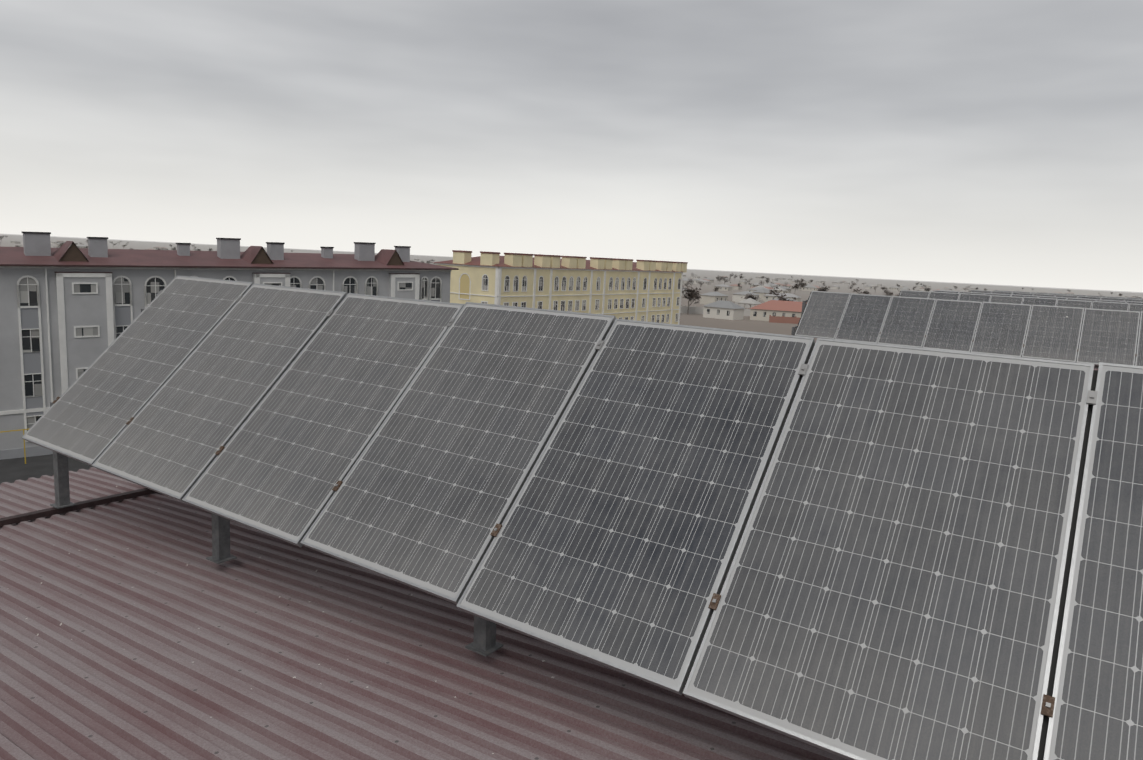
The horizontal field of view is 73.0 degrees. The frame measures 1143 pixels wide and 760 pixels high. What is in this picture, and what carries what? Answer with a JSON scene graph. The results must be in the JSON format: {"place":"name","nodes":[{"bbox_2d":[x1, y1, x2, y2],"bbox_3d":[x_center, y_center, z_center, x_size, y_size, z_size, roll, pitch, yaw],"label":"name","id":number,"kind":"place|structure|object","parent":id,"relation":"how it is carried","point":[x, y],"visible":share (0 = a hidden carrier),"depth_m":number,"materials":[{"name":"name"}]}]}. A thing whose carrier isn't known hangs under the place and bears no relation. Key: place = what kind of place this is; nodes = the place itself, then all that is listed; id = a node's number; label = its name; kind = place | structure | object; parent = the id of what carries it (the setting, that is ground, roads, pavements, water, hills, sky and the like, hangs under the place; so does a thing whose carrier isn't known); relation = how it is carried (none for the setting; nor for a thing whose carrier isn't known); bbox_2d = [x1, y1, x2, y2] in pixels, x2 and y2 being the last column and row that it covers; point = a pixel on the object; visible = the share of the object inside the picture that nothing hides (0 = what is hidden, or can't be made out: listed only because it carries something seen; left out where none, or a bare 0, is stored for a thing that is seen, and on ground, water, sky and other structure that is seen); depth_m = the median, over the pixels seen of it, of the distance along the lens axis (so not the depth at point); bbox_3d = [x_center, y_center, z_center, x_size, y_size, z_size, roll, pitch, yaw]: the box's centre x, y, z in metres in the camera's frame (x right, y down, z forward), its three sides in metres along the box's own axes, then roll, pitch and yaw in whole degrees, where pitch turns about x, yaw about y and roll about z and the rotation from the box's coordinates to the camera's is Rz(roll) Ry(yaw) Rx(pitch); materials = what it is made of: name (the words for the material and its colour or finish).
{"place":"outdoors","nodes":[
{"label":"outdoors","id":0,"kind":"place"},
{"bbox_2d":[10,240,19,243],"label":"house","id":1,"kind":"structure","parent":0,"point":[15,242],"depth_m":1275.26,"materials":[{"name":"white concrete"}]},
{"bbox_2d":[0,454,92,483],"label":"courtyard asphalt","id":2,"kind":"structure","parent":0,"point":[12,470],"depth_m":51.47,"materials":[{"name":"grey asphalt"}]},
{"bbox_2d":[0,428,29,463],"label":"gas pipe","id":3,"kind":"object","parent":2,"relation":"on","point":[24,440],"visible":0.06,"depth_m":51.82,"materials":[{"name":"yellow metal"}]},
{"bbox_2d":[76,244,87,247],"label":"house","id":4,"kind":"structure","parent":0,"point":[81,246],"depth_m":996.40,"materials":[{"name":"white concrete"}]},
{"bbox_2d":[0,234,1142,339],"bbox_3d":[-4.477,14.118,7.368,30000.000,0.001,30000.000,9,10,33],"label":"ground","id":5,"kind":"structure","parent":0,"point":[746,323],"depth_m":1860.50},
{"bbox_2d":[0,231,458,459],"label":"grey apartment block","id":6,"kind":"structure","parent":5,"relation":"on","point":[70,314],"depth_m":54.95,"materials":[{"name":"grey paint"}]},
{"bbox_2d":[0,467,847,759],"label":"roof","id":7,"kind":"structure","parent":5,"relation":"on","point":[140,628],"depth_m":3.36,"materials":[{"name":"paint"}]},
{"bbox_2d":[0,309,503,656],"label":"solar panel frame","id":8,"kind":"object","parent":7,"relation":"on","point":[484,643],"visible":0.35,"depth_m":5.41,"materials":[{"name":"grey metal"}]},
{"bbox_2d":[21,275,1142,759],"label":"solar panel row","id":9,"kind":"object","parent":7,"relation":"on","point":[857,551],"visible":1,"depth_m":2.99,"materials":[{"name":"glass"}]},
{"bbox_2d":[432,250,687,324],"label":"cream apartment block","id":10,"kind":"structure","parent":5,"relation":"on","point":[641,290],"depth_m":124.39,"materials":[{"name":"beige paint"}]},
{"bbox_2d":[682,283,700,314],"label":"tree","id":11,"kind":"object","parent":5,"relation":"on","point":[691,294],"visible":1,"depth_m":260.28,"materials":[{"name":"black plant"}]},
{"bbox_2d":[680,305,750,315],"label":"fence","id":12,"kind":"object","parent":5,"relation":"on","point":[692,310],"visible":0.06,"depth_m":267.71,"materials":[{"name":"grey concrete"}]},
{"bbox_2d":[735,301,758,307],"bbox_3d":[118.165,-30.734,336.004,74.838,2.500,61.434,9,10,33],"label":"house","id":13,"kind":"structure","parent":5,"relation":"on","point":[746,305],"depth_m":331.66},
{"bbox_2d":[741,293,760,307],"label":"tree","id":14,"kind":"object","parent":5,"relation":"on","point":[748,295],"visible":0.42,"depth_m":297.99,"materials":[{"name":"grey plant"}]},
{"bbox_2d":[750,300,806,320],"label":"house","id":15,"kind":"structure","parent":5,"relation":"on","point":[762,311],"depth_m":248.20,"materials":[{"name":"red concrete"}]},
{"bbox_2d":[767,287,796,300],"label":"tree","id":16,"kind":"object","parent":5,"relation":"on","point":[777,295],"visible":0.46,"depth_m":292.79,"materials":[{"name":"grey plant"}]},
{"bbox_2d":[769,315,799,323],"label":"fence","id":17,"kind":"object","parent":5,"relation":"on","point":[783,319],"visible":0.54,"depth_m":241.63,"materials":[{"name":"red brick"}]},
{"bbox_2d":[776,294,792,300],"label":"tree","id":18,"kind":"object","parent":5,"relation":"on","point":[784,299],"visible":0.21,"depth_m":254.51,"materials":[{"name":"grey plant"}]},
{"bbox_2d":[791,284,802,293],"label":"tree","id":19,"kind":"object","parent":5,"relation":"on","point":[796,286],"visible":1,"depth_m":610.24,"materials":[{"name":"black plant"}]},
{"bbox_2d":[799,285,816,290],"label":"house","id":20,"kind":"structure","parent":5,"relation":"on","point":[809,288],"depth_m":757.74,"materials":[{"name":"grey concrete"}]},
{"bbox_2d":[818,285,830,291],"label":"tree","id":21,"kind":"object","parent":5,"relation":"on","point":[822,289],"visible":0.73,"depth_m":466.30,"materials":[{"name":"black plant"}]},
{"bbox_2d":[883,287,892,295],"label":"tree","id":22,"kind":"object","parent":5,"relation":"on","point":[888,292],"visible":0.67,"depth_m":482.06,"materials":[{"name":"grey plant"}]},
{"bbox_3d":[12.551,6.736,16.792,19.020,14.080,10.012,9,10,33],"label":"wing roof","id":23,"kind":"object","parent":5,"relation":"on","visible":0},
{"bbox_2d":[791,300,806,334],"bbox_3d":[13.279,-0.197,14.915,18.260,1.456,1.600,9,10,33],"label":"solar panel frame","id":24,"kind":"object","parent":23,"relation":"on","point":[803,307],"visible":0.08,"depth_m":20.16,"materials":[{"name":"grey metal"}]},
{"bbox_2d":[0,0,1142,292],"label":"sky","id":25,"kind":"structure","parent":0,"point":[977,142],"materials":[{"name":"grey"}]},
{"bbox_2d":[682,278,692,284],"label":"house","id":26,"kind":"structure","parent":0,"point":[685,281],"depth_m":750.69,"materials":[{"name":"grey concrete"}]},
{"bbox_2d":[693,278,702,283],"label":"house","id":27,"kind":"structure","parent":0,"point":[695,280],"depth_m":805.85,"materials":[{"name":"white concrete"}]},
{"bbox_2d":[697,280,710,284],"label":"house","id":28,"kind":"structure","parent":0,"point":[705,282],"depth_m":797.66,"materials":[{"name":"white concrete"}]},
{"bbox_2d":[700,292,727,304],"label":"house","id":29,"kind":"structure","parent":0,"point":[708,298],"depth_m":342.28,"materials":[{"name":"beige paint"}]},
{"bbox_2d":[714,284,732,290],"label":"house","id":30,"kind":"structure","parent":0,"point":[723,287],"depth_m":597.62,"materials":[{"name":"grey concrete"}]},
{"bbox_2d":[703,300,745,319],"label":"house","id":31,"kind":"structure","parent":0,"point":[726,310],"depth_m":246.81,"materials":[{"name":"beige paint"}]},
{"bbox_2d":[729,284,741,289],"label":"house","id":32,"kind":"structure","parent":0,"point":[735,286],"depth_m":648.00,"materials":[{"name":"beige concrete"}]},
{"bbox_2d":[732,291,758,301],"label":"house","id":33,"kind":"structure","parent":0,"point":[736,297],"depth_m":395.15,"materials":[{"name":"beige concrete"}]},
{"bbox_2d":[737,298,761,307],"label":"house","id":34,"kind":"structure","parent":0,"point":[750,301],"depth_m":289.26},
{"bbox_2d":[747,287,772,291],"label":"house","id":35,"kind":"structure","parent":0,"point":[754,289],"depth_m":509.52,"materials":[{"name":"grey concrete"}]},
{"bbox_2d":[752,289,770,299],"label":"house","id":36,"kind":"structure","parent":0,"point":[761,292],"depth_m":434.56,"materials":[{"name":"beige concrete"}]},
{"bbox_2d":[771,287,787,292],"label":"house","id":37,"kind":"structure","parent":0,"point":[783,290],"depth_m":536.86,"materials":[{"name":"grey concrete"}]},
{"bbox_2d":[763,292,801,301],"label":"house","id":38,"kind":"structure","parent":0,"point":[767,297],"depth_m":412.97,"materials":[{"name":"beige concrete"}]},
{"bbox_2d":[775,286,790,292],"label":"house","id":39,"kind":"structure","parent":0,"point":[787,288],"depth_m":610.67,"materials":[{"name":"grey concrete"}]},
{"bbox_2d":[831,285,839,288],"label":"house","id":40,"kind":"structure","parent":0,"point":[835,287],"depth_m":930.41,"materials":[{"name":"white concrete"}]},
{"bbox_2d":[889,286,899,289],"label":"house","id":41,"kind":"structure","parent":0,"point":[893,288],"depth_m":1113.30,"materials":[{"name":"white concrete"}]},
{"bbox_2d":[793,291,1142,365],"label":"solar panel row","id":42,"kind":"object","parent":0,"point":[1076,335],"visible":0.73,"depth_m":17.60,"materials":[{"name":"glass"}]},
{"bbox_2d":[899,290,1142,312],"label":"solar panel row","id":43,"kind":"object","parent":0,"point":[982,298],"visible":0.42,"depth_m":26.69,"materials":[{"name":"glass"}]},
{"bbox_2d":[934,290,1142,303],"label":"solar panel row","id":44,"kind":"object","parent":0,"point":[1066,298],"visible":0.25,"depth_m":32.07,"materials":[{"name":"glass"}]},
{"bbox_2d":[971,290,1142,301],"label":"solar panel row","id":45,"kind":"object","parent":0,"point":[1072,296],"visible":0.25,"depth_m":40.65,"materials":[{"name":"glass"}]},
{"bbox_2d":[995,290,1142,298],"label":"solar panel row","id":46,"kind":"object","parent":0,"point":[1070,294],"visible":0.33,"depth_m":47.91,"materials":[{"name":"glass"}]}
]}

